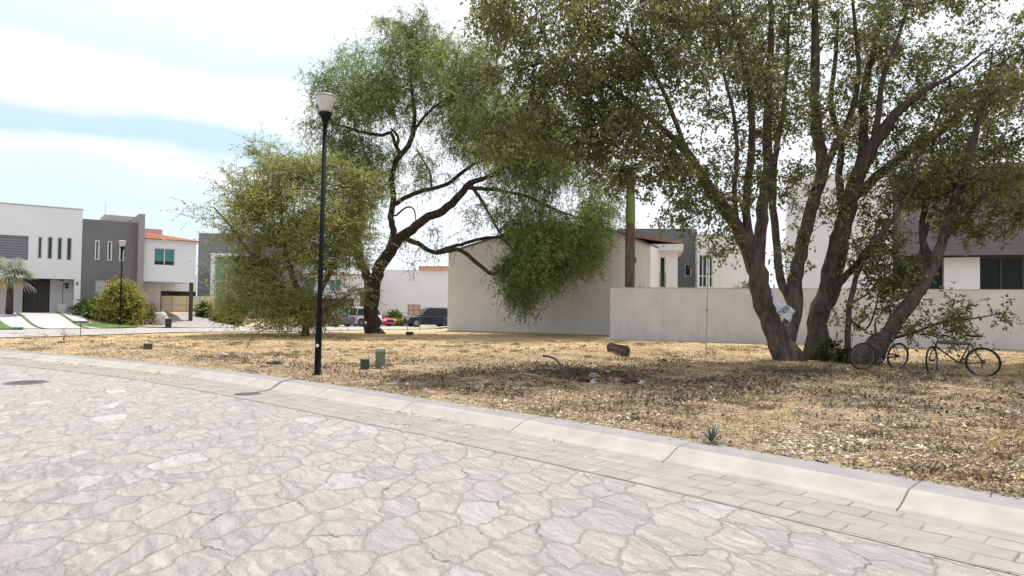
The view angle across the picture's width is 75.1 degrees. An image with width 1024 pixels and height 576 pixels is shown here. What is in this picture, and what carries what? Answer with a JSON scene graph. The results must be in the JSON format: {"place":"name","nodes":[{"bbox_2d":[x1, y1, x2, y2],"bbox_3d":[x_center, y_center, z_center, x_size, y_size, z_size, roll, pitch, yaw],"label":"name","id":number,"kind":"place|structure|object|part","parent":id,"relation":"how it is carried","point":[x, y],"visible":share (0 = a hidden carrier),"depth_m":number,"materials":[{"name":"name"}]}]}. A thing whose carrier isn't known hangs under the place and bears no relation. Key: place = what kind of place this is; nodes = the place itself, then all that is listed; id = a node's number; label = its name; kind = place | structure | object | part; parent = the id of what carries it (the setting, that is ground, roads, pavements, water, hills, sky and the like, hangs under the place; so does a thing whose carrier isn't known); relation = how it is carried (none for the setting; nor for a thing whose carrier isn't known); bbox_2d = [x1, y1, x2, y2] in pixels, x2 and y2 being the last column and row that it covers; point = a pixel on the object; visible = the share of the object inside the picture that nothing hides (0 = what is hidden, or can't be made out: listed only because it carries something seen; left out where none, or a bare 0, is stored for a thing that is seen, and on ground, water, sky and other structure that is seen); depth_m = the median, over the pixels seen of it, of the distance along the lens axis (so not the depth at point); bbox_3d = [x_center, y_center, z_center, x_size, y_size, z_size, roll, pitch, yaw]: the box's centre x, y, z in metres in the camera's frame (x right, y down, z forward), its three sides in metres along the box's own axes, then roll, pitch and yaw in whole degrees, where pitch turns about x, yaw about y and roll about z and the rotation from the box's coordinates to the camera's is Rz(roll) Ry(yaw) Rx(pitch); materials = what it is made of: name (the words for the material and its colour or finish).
{"place":"outdoors","nodes":[
{"label":"outdoors","id":0,"kind":"place"},
{"bbox_2d":[0,321,23,328],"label":"lawn","id":1,"kind":"structure","parent":0,"point":[3,325],"depth_m":30.91,"materials":[{"name":"green plant"}]},
{"bbox_2d":[12,327,23,329],"bbox_3d":[-21.238,1.746,28.613,0.400,0.140,0.390,1,-1,0],"label":"plastic tub","id":2,"kind":"object","parent":1,"relation":"on","point":[17,328],"visible":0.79,"depth_m":28.47,"materials":[{"name":"teal plastic"}]},
{"bbox_2d":[0,312,96,327],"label":"driveway","id":3,"kind":"structure","parent":0,"point":[48,319],"depth_m":34.94,"materials":[{"name":"grey concrete"}]},
{"bbox_2d":[16,312,41,327],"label":"lawn","id":4,"kind":"structure","parent":3,"relation":"on","point":[27,320],"depth_m":34.01,"materials":[{"name":"green plant"}]},
{"bbox_2d":[56,312,88,327],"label":"lawn","id":5,"kind":"structure","parent":3,"relation":"on","point":[68,318],"depth_m":36.28,"materials":[{"name":"green plant"}]},
{"bbox_2d":[137,312,230,327],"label":"driveway","id":6,"kind":"structure","parent":0,"point":[180,320],"depth_m":43.11,"materials":[{"name":"grey concrete"}]},
{"bbox_2d":[165,318,171,327],"bbox_3d":[-19.848,2.022,38.455,0.400,0.518,0.390,1,-1,0],"label":"rubbish bin","id":7,"kind":"object","parent":6,"relation":"on","point":[168,322],"visible":1,"depth_m":38.32,"materials":[{"name":"black plastic"}]},
{"bbox_2d":[0,325,446,337],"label":"street","id":8,"kind":"structure","parent":0,"point":[29,332],"depth_m":30.26,"materials":[{"name":"concrete"}]},
{"bbox_2d":[300,309,355,326],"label":"parked car","id":9,"kind":"object","parent":8,"relation":"on","point":[349,322],"visible":0.29,"depth_m":52.32,"materials":[{"name":"grey paint"}]},
{"bbox_2d":[336,306,383,326],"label":"parked car","id":10,"kind":"object","parent":8,"relation":"on","point":[360,317],"visible":0.23,"depth_m":54.79,"materials":[{"name":"white paint"}]},
{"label":"side window","id":11,"kind":"part","parent":10,"relation":"part of","materials":[{"name":"black glass"}]},
{"bbox_2d":[354,314,395,325],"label":"parked car","id":12,"kind":"object","parent":8,"relation":"on","point":[389,321],"visible":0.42,"depth_m":58.34,"materials":[{"name":"red paint"}]},
{"bbox_2d":[402,307,447,326],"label":"parked car","id":13,"kind":"object","parent":8,"relation":"on","point":[435,316],"visible":0.62,"depth_m":57.75,"materials":[{"name":"black paint"}]},
{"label":"side window","id":14,"kind":"part","parent":13,"relation":"part of","materials":[{"name":"black glass"}]},
{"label":"side window","id":15,"kind":"part","parent":13,"relation":"part of","materials":[{"name":"black glass"}]},
{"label":"side window","id":16,"kind":"part","parent":13,"relation":"part of","materials":[{"name":"black glass"}]},
{"bbox_2d":[0,364,1018,575],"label":"road","id":17,"kind":"structure","parent":0,"point":[102,475],"depth_m":4.86,"materials":[{"name":"grey stone"}]},
{"bbox_2d":[2,380,49,384],"bbox_3d":[-8.590,1.679,11.770,0.680,0.033,0.680,1,-1,0],"label":"manhole cover","id":18,"kind":"object","parent":17,"relation":"on","point":[25,382],"visible":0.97,"depth_m":11.70,"materials":[{"name":"metal"}]},
{"bbox_2d":[0,358,1023,575],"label":"paver band","id":19,"kind":"object","parent":17,"relation":"on","point":[999,551],"visible":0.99,"depth_m":5.66,"materials":[{"name":"grey concrete"}]},
{"bbox_2d":[0,351,1023,536],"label":"kerb","id":20,"kind":"structure","parent":17,"relation":"on","point":[992,517],"depth_m":6.43,"materials":[{"name":"concrete"}]},
{"bbox_2d":[0,349,1023,509],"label":"kerb top","id":21,"kind":"structure","parent":20,"relation":"on","point":[948,490],"depth_m":6.67,"materials":[{"name":"concrete"}]},
{"bbox_2d":[0,312,1023,497],"bbox_3d":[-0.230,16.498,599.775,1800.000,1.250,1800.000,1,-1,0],"label":"ground","id":22,"kind":"structure","parent":0,"point":[558,337],"depth_m":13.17,"materials":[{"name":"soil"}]},
{"bbox_2d":[0,255,42,313],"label":"fan palm","id":23,"kind":"object","parent":22,"relation":"on","point":[8,266],"visible":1,"depth_m":35.82,"materials":[{"name":"green plant"}]},
{"bbox_2d":[0,202,83,312],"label":"white house","id":24,"kind":"structure","parent":22,"relation":"on","point":[45,242],"depth_m":39.29,"materials":[{"name":"white paint"}]},
{"bbox_2d":[24,280,48,311],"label":"garage door","id":25,"kind":"structure","parent":24,"relation":"in","point":[30,282],"depth_m":40.29,"materials":[{"name":"black metal"}]},
{"bbox_2d":[37,237,41,258],"bbox_3d":[-27.618,-2.351,38.939,0.213,1.270,0.100,2,-2,-37],"label":"window","id":26,"kind":"structure","parent":24,"relation":"in","point":[39,255],"depth_m":38.93,"materials":[{"name":"grey glass"}]},
{"bbox_2d":[47,237,52,258],"bbox_3d":[-27.230,-2.350,39.227,0.263,1.317,0.100,2,-2,-37],"label":"window","id":27,"kind":"structure","parent":24,"relation":"in","point":[50,239],"depth_m":39.22,"materials":[{"name":"grey glass"}]},
{"bbox_2d":[57,237,62,259],"bbox_3d":[-26.848,-2.329,39.510,0.251,1.327,0.100,2,-2,-37],"label":"window","id":28,"kind":"structure","parent":24,"relation":"in","point":[59,243],"depth_m":39.51,"materials":[{"name":"grey glass"}]},
{"bbox_2d":[66,238,71,260],"bbox_3d":[-26.474,-2.317,39.787,0.270,1.355,0.100,2,-2,-37],"label":"window","id":29,"kind":"structure","parent":24,"relation":"in","point":[69,240],"depth_m":39.80,"materials":[{"name":"grey glass"}]},
{"bbox_2d":[56,279,69,311],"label":"potted plant","id":30,"kind":"object","parent":22,"relation":"on","point":[62,307],"visible":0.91,"depth_m":40.07,"materials":[{"name":"white plant"}]},
{"bbox_2d":[56,327,71,339],"bbox_3d":[-14.728,1.538,21.997,0.568,0.478,0.566,0,-2,20],"label":"bare bush","id":31,"kind":"object","parent":22,"relation":"on","point":[63,334],"visible":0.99,"depth_m":21.95,"materials":[{"name":"brown plant"}]},
{"bbox_2d":[67,296,90,316],"bbox_3d":[-25.082,1.126,38.945,1.569,1.311,1.676,1,-1,0],"label":"green bush","id":32,"kind":"object","parent":22,"relation":"on","point":[76,307],"visible":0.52,"depth_m":38.64,"materials":[{"name":"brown plant"}]},
{"bbox_2d":[73,321,88,335],"bbox_3d":[-15.743,1.487,24.305,0.560,0.555,0.021,1,-1,0],"label":"street marker","id":33,"kind":"object","parent":22,"relation":"on","point":[80,322],"visible":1,"depth_m":24.30,"materials":[{"name":"black metal"}]},
{"bbox_2d":[78,291,107,320],"bbox_3d":[-23.786,1.079,38.623,2.362,1.809,2.298,0,-2,40],"label":"green bush","id":34,"kind":"object","parent":22,"relation":"on","point":[88,309],"visible":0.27,"depth_m":38.16,"materials":[{"name":"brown plant"}]},
{"bbox_2d":[78,323,136,327],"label":"lawn","id":35,"kind":"structure","parent":22,"relation":"on","point":[106,325],"depth_m":36.02,"materials":[{"name":"green plant"}]},
{"bbox_2d":[80,202,144,317],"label":"charcoal house","id":36,"kind":"structure","parent":22,"relation":"on","point":[101,252],"depth_m":40.98,"materials":[{"name":"grey paint"}]},
{"bbox_2d":[96,241,98,258],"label":"window","id":37,"kind":"structure","parent":36,"relation":"in","point":[97,242],"depth_m":40.63,"materials":[{"name":"white glass"}]},
{"bbox_2d":[95,280,105,295],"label":"door","id":38,"kind":"structure","parent":36,"relation":"in","point":[98,283],"depth_m":40.62,"materials":[{"name":"grey paint"}]},
{"bbox_2d":[108,242,110,259],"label":"window","id":39,"kind":"structure","parent":36,"relation":"in","point":[109,245],"depth_m":41.01,"materials":[{"name":"white glass"}]},
{"bbox_2d":[89,275,156,324],"bbox_3d":[-22.417,0.700,38.317,3.577,2.950,2.832,1,-2,-22],"label":"yellow bush","id":40,"kind":"object","parent":22,"relation":"on","point":[132,308],"visible":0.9,"depth_m":37.86,"materials":[{"name":"brown plant"}]},
{"bbox_2d":[119,240,126,324],"bbox_3d":[-21.726,-0.186,37.009,0.410,4.951,0.410,1,-1,0],"label":"street lamp","id":41,"kind":"object","parent":22,"relation":"on","point":[122,243],"visible":0.91,"depth_m":36.98,"materials":[{"name":"black metal"}]},
{"bbox_2d":[143,343,152,349],"bbox_3d":[-9.909,1.603,18.115,0.185,0.198,0.180,1,-1,0],"label":"utility box","id":42,"kind":"object","parent":22,"relation":"on","point":[147,346],"visible":0.81,"depth_m":18.04,"materials":[{"name":"green metal"}]},
{"bbox_2d":[137,301,162,324],"bbox_3d":[-21.473,1.366,39.495,1.679,1.765,1.929,-1,-2,44],"label":"bare bush","id":43,"kind":"object","parent":22,"relation":"on","point":[155,309],"visible":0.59,"depth_m":39.38,"materials":[{"name":"brown plant"}]},
{"bbox_2d":[153,311,167,324],"bbox_3d":[-21.111,1.986,39.975,0.915,1.176,0.938,2,-2,-40],"label":"pale boulder","id":44,"kind":"object","parent":22,"relation":"on","point":[163,314],"visible":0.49,"depth_m":39.66,"materials":[{"name":"white stone"}]},
{"bbox_2d":[142,228,201,320],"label":"tile roofed house","id":45,"kind":"structure","parent":22,"relation":"on","point":[169,269],"depth_m":43.09,"materials":[{"name":"white paint"}]},
{"bbox_2d":[154,248,174,265],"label":"window","id":46,"kind":"structure","parent":45,"relation":"in","point":[160,254],"depth_m":42.80,"materials":[{"name":"white"}]},
{"bbox_2d":[161,296,213,311],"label":"cream gate wall","id":47,"kind":"structure","parent":22,"relation":"on","point":[174,303],"depth_m":48.88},
{"bbox_2d":[193,300,216,317],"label":"green bush","id":48,"kind":"object","parent":22,"relation":"on","point":[202,306],"visible":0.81,"depth_m":46.57,"materials":[{"name":"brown plant"}]},
{"bbox_2d":[208,310,243,324],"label":"green bush","id":49,"kind":"object","parent":22,"relation":"on","point":[219,318],"visible":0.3,"depth_m":45.53,"materials":[{"name":"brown plant"}]},
{"bbox_2d":[197,233,305,315],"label":"blue grey house","id":50,"kind":"structure","parent":22,"relation":"on","point":[202,290],"depth_m":53.14,"materials":[{"name":"white paint"}]},
{"bbox_2d":[214,256,246,311],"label":"window","id":51,"kind":"structure","parent":50,"relation":"in","point":[216,281],"depth_m":52.75,"materials":[{"name":"white glass"}]},
{"bbox_2d":[267,361,282,364],"bbox_3d":[-5.175,1.631,14.504,0.369,0.106,0.230,1,-1,0],"label":"rock","id":52,"kind":"object","parent":22,"relation":"on","point":[273,362],"visible":0.83,"depth_m":14.44,"materials":[{"name":"grey stone"}]},
{"bbox_2d":[160,123,404,337],"bbox_3d":[-8.804,-2.283,27.010,8.996,8.922,5.944,1,-1,0],"label":"yellow green tree","id":53,"kind":"object","parent":22,"relation":"on","point":[255,203],"visible":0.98,"depth_m":26.42,"materials":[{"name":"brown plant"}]},
{"bbox_2d":[312,92,336,375],"bbox_3d":[-3.606,-1.007,12.616,0.410,5.399,0.410,1,-1,0],"label":"street lamp","id":54,"kind":"object","parent":22,"relation":"on","point":[325,101],"visible":0.96,"depth_m":12.57,"materials":[{"name":"black metal"}]},
{"bbox_2d":[305,273,363,308],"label":"pale terrace house","id":55,"kind":"structure","parent":22,"relation":"on","point":[356,280],"depth_m":62.15,"materials":[{"name":"white paint"}]},
{"bbox_2d":[305,281,314,291],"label":"window","id":56,"kind":"structure","parent":55,"relation":"in","point":[305,281],"depth_m":61.90,"materials":[{"name":"white"}]},
{"bbox_2d":[329,280,340,290],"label":"window","id":57,"kind":"structure","parent":55,"relation":"in","point":[336,282],"depth_m":62.17,"materials":[{"name":"teal"}]},
{"bbox_2d":[322,298,353,305],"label":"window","id":58,"kind":"structure","parent":55,"relation":"in","point":[350,300],"depth_m":62.15,"materials":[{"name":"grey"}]},
{"bbox_2d":[0,348,680,470],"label":"straw litter","id":59,"kind":"object","parent":22,"relation":"on","point":[17,350],"visible":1,"depth_m":13.28,"materials":[{"name":"beige plant"}]},
{"bbox_2d":[360,358,369,369],"bbox_3d":[-3.038,1.583,13.744,0.180,0.250,0.160,1,-1,0],"label":"utility box","id":60,"kind":"object","parent":22,"relation":"on","point":[364,362],"visible":0.81,"depth_m":13.68,"materials":[{"name":"green metal"}]},
{"bbox_2d":[375,347,385,368],"bbox_3d":[-2.773,1.496,14.017,0.222,0.476,0.222,1,-1,0],"label":"utility pedestal","id":61,"kind":"object","parent":22,"relation":"on","point":[380,357],"visible":0.88,"depth_m":13.93,"materials":[{"name":"green plastic"}]},
{"bbox_2d":[383,317,406,325],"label":"lime bush","id":62,"kind":"object","parent":22,"relation":"on","point":[399,321],"visible":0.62,"depth_m":60.87,"materials":[{"name":"green plant"}]},
{"bbox_2d":[384,309,406,318],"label":"green bush","id":63,"kind":"object","parent":22,"relation":"on","point":[394,314],"visible":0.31,"depth_m":62.31,"materials":[{"name":"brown plant"}]},
{"bbox_2d":[378,266,447,324],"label":"pale boundary house","id":64,"kind":"structure","parent":22,"relation":"on","point":[428,288],"depth_m":67.67,"materials":[{"name":"paint"}]},
{"bbox_2d":[407,304,419,330],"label":"framed sign","id":65,"kind":"object","parent":22,"relation":"on","point":[413,310],"visible":0.9,"depth_m":41.97,"materials":[{"name":"beige wood"}]},
{"bbox_2d":[283,0,637,333],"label":"mesquite tree","id":66,"kind":"object","parent":22,"relation":"on","point":[547,252],"visible":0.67,"depth_m":30.61,"materials":[{"name":"green plant"}]},
{"bbox_2d":[0,334,1023,455],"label":"weeds","id":67,"kind":"object","parent":22,"relation":"on","point":[795,412],"visible":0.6,"depth_m":11.53,"materials":[{"name":"plant"}]},
{"bbox_2d":[1,335,1023,498],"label":"fallen leaves","id":68,"kind":"object","parent":22,"relation":"on","point":[1001,473],"visible":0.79,"depth_m":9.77,"materials":[{"name":"brown plant"}]},
{"bbox_2d":[8,329,1023,371],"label":"straw grass","id":69,"kind":"structure","parent":22,"relation":"on","point":[502,335],"depth_m":20.80,"materials":[{"name":"beige plant"}]},
{"bbox_2d":[447,222,659,334],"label":"cream gabled house","id":70,"kind":"structure","parent":22,"relation":"on","point":[471,307],"depth_m":32.63,"materials":[{"name":"grey paint"}]},
{"bbox_2d":[542,355,569,380],"bbox_3d":[0.806,1.446,12.104,0.629,0.428,0.084,-1,-2,43],"label":"bent conduit","id":71,"kind":"object","parent":22,"relation":"on","point":[559,364],"visible":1,"depth_m":12.05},
{"bbox_2d":[576,377,590,382],"bbox_3d":[1.293,1.662,11.989,0.295,0.117,0.205,1,-1,0],"label":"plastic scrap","id":72,"kind":"object","parent":22,"relation":"on","point":[582,378],"visible":0.67,"depth_m":11.93,"materials":[{"name":"plastic"}]},
{"bbox_2d":[495,361,682,378],"bbox_3d":[1.478,1.605,12.984,3.708,0.362,1.523,1,-1,0],"label":"brushwood heap","id":73,"kind":"object","parent":22,"relation":"on","point":[573,369],"visible":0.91,"depth_m":12.95,"materials":[{"name":"brown wood"}]},
{"bbox_2d":[607,343,629,356],"bbox_3d":[3.010,1.763,18.902,0.257,0.368,1.694,1,-1,-7],"label":"fallen log","id":74,"kind":"object","parent":22,"relation":"on","point":[621,350],"visible":0.88,"depth_m":18.54,"materials":[{"name":"brown wood"}]},
{"bbox_2d":[586,160,669,286],"bbox_3d":[5.103,-1.718,28.689,4.418,7.912,4.229,1,-1,0],"label":"slim palm","id":75,"kind":"object","parent":22,"relation":"on","point":[630,252],"visible":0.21,"depth_m":28.49,"materials":[{"name":"green plant"}]},
{"bbox_2d":[620,378,639,383],"bbox_3d":[2.110,1.660,11.872,0.401,0.120,0.250,1,-1,0],"label":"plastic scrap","id":76,"kind":"object","parent":22,"relation":"on","point":[630,380],"visible":0.83,"depth_m":11.79,"materials":[{"name":"plastic"}]},
{"bbox_2d":[624,233,682,287],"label":"white wing house","id":77,"kind":"structure","parent":22,"relation":"on","point":[671,253],"depth_m":32.34,"materials":[{"name":"white paint"}]},
{"bbox_2d":[660,257,665,286],"bbox_3d":[7.245,-0.769,32.581,0.518,1.514,0.100,0,-1,12],"label":"window","id":78,"kind":"structure","parent":77,"relation":"in","point":[662,259],"depth_m":32.55,"materials":[{"name":"black glass"}]},
{"bbox_2d":[617,228,696,287],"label":"slate block house","id":79,"kind":"structure","parent":22,"relation":"on","point":[686,275],"depth_m":36.33,"materials":[{"name":"grey paint"}]},
{"bbox_2d":[685,264,691,276],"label":"window","id":80,"kind":"structure","parent":79,"relation":"in","point":[687,270],"depth_m":36.42,"materials":[{"name":"white"}]},
{"bbox_2d":[441,0,895,361],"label":"fig tree","id":81,"kind":"object","parent":22,"relation":"on","point":[634,65],"visible":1,"depth_m":15.44,"materials":[{"name":"green plant"}]},
{"bbox_2d":[771,284,794,322],"bbox_3d":[6.877,0.393,16.838,0.592,0.999,0.263,0,-1,13],"label":"white sign sheet","id":82,"kind":"object","parent":81,"relation":"attached to","point":[785,311],"visible":1,"depth_m":16.82,"materials":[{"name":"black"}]},
{"bbox_2d":[705,230,708,355],"bbox_3d":[5.495,0.054,18.716,0.093,3.900,0.044,1,-1,0],"label":"metal rod","id":83,"kind":"object","parent":22,"relation":"on","point":[707,300],"visible":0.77,"depth_m":18.70,"materials":[{"name":"black"}]},
{"bbox_2d":[696,424,725,442],"bbox_3d":[2.047,1.464,6.792,0.388,0.225,0.325,0,-2,41],"label":"agave","id":84,"kind":"object","parent":22,"relation":"on","point":[712,433],"visible":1,"depth_m":6.77,"materials":[{"name":"green plant"}]},
{"bbox_2d":[733,279,748,287],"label":"green bush","id":85,"kind":"object","parent":22,"relation":"on","point":[745,286],"depth_m":31.53,"materials":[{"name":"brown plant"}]},
{"bbox_2d":[610,287,1023,350],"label":"boundary wall","id":86,"kind":"structure","parent":22,"relation":"on","point":[658,313],"depth_m":26.19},
{"bbox_2d":[803,337,842,361],"bbox_3d":[8.322,1.641,17.682,1.093,0.789,0.776,2,-2,-38],"label":"shrub","id":87,"kind":"object","parent":22,"relation":"on","point":[825,345],"visible":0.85,"depth_m":17.50,"materials":[{"name":"green plant"}]},
{"bbox_2d":[825,345,851,363],"bbox_3d":[8.394,1.709,16.875,0.864,0.550,0.691,1,-1,0],"label":"shrub","id":88,"kind":"object","parent":22,"relation":"on","point":[840,355],"visible":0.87,"depth_m":16.79,"materials":[{"name":"green plant"}]},
{"bbox_2d":[849,331,908,368],"bbox_3d":[8.514,1.443,15.350,1.572,0.897,0.545,2,-2,-29],"label":"bicycle","id":89,"kind":"object","parent":22,"relation":"on","point":[873,349],"visible":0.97,"depth_m":15.32,"materials":[{"name":"metal"}]},
{"bbox_2d":[826,209,932,350],"bbox_3d":[9.358,-0.112,17.189,2.442,3.986,2.260,0,-1,17],"label":"fig tree","id":90,"kind":"object","parent":22,"relation":"on","point":[884,287],"visible":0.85,"depth_m":17.04,"materials":[{"name":"green plant"}]},
{"bbox_2d":[764,0,1023,360],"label":"fig tree","id":91,"kind":"object","parent":22,"relation":"on","point":[826,297],"visible":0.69,"depth_m":17.93,"materials":[{"name":"green plant"}]},
{"bbox_2d":[845,48,1023,365],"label":"fig tree","id":92,"kind":"object","parent":22,"relation":"on","point":[954,173],"visible":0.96,"depth_m":16.18,"materials":[{"name":"green plant"}]},
{"bbox_2d":[920,333,1001,376],"bbox_3d":[9.508,1.423,14.150,1.380,0.907,0.571,0,-2,24],"label":"bicycle","id":93,"kind":"object","parent":22,"relation":"on","point":[966,358],"visible":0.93,"depth_m":14.04,"materials":[{"name":"metal"}]},
{"bbox_2d":[0,0,1023,295],"label":"sky","id":94,"kind":"structure","parent":0,"point":[124,105],"materials":[{"name":"white"}]},
{"bbox_2d":[695,234,748,287],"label":"cream terrace house","id":95,"kind":"structure","parent":0,"point":[727,276],"depth_m":34.86,"materials":[{"name":"white paint"}]},
{"bbox_2d":[699,255,706,286],"bbox_3d":[10.064,-0.889,35.137,0.423,1.718,0.100,1,-1,10],"label":"window","id":96,"kind":"structure","parent":95,"relation":"in","point":[702,267],"depth_m":35.12,"materials":[{"name":"white glass"}]},
{"bbox_2d":[709,256,712,286],"bbox_3d":[10.464,-0.853,35.065,0.194,1.647,0.100,1,-1,10],"label":"window","id":97,"kind":"structure","parent":95,"relation":"in","point":[711,259],"depth_m":35.04,"materials":[{"name":"white glass"}]},
{"bbox_2d":[785,149,1023,289],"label":"white slate house","id":98,"kind":"structure","parent":0,"point":[991,265],"depth_m":32.01,"materials":[{"name":"grey paint"}]},
{"bbox_2d":[893,257,942,288],"bbox_3d":[19.900,0.329,32.725,2.177,3.734,0.100,0,-2,21],"label":"window","id":99,"kind":"structure","parent":98,"relation":"in","point":[938,279],"depth_m":32.45,"materials":[{"name":"grey glass"}]},
{"bbox_2d":[980,257,1023,289],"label":"window","id":100,"kind":"structure","parent":98,"relation":"in","point":[995,272],"depth_m":31.47,"materials":[{"name":"grey glass"}]}
]}

